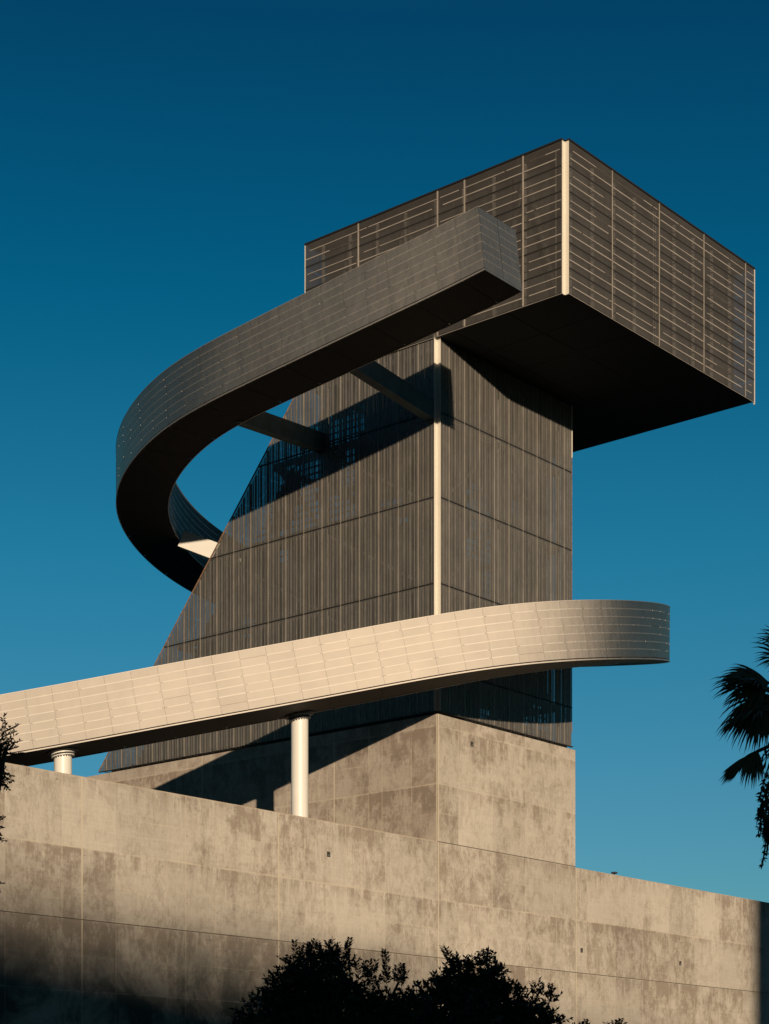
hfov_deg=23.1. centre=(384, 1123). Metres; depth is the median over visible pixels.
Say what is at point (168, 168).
sky
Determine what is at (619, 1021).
leafy tree
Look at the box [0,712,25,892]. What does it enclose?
leafy tree
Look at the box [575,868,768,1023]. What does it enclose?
concrete wall
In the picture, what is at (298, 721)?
support column
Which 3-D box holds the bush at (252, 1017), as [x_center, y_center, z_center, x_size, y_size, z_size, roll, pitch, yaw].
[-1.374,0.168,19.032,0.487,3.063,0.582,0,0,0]
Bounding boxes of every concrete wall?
[0,762,437,1023]
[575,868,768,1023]
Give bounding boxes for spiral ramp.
[0,206,669,765]
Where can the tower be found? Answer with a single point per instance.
(628, 310)
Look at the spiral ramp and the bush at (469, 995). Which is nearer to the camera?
the bush at (469, 995)
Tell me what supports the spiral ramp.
on the support column at (62, 758)
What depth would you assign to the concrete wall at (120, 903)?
68.35 m
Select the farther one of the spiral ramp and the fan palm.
the spiral ramp
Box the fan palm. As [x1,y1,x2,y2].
[710,625,768,868]
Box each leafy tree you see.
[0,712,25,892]
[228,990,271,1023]
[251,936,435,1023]
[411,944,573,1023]
[572,1018,627,1023]
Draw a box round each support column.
[47,747,78,773]
[285,710,314,817]
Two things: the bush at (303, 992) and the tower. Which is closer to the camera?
the bush at (303, 992)
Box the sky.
[0,0,768,902]
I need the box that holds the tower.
[88,138,754,1023]

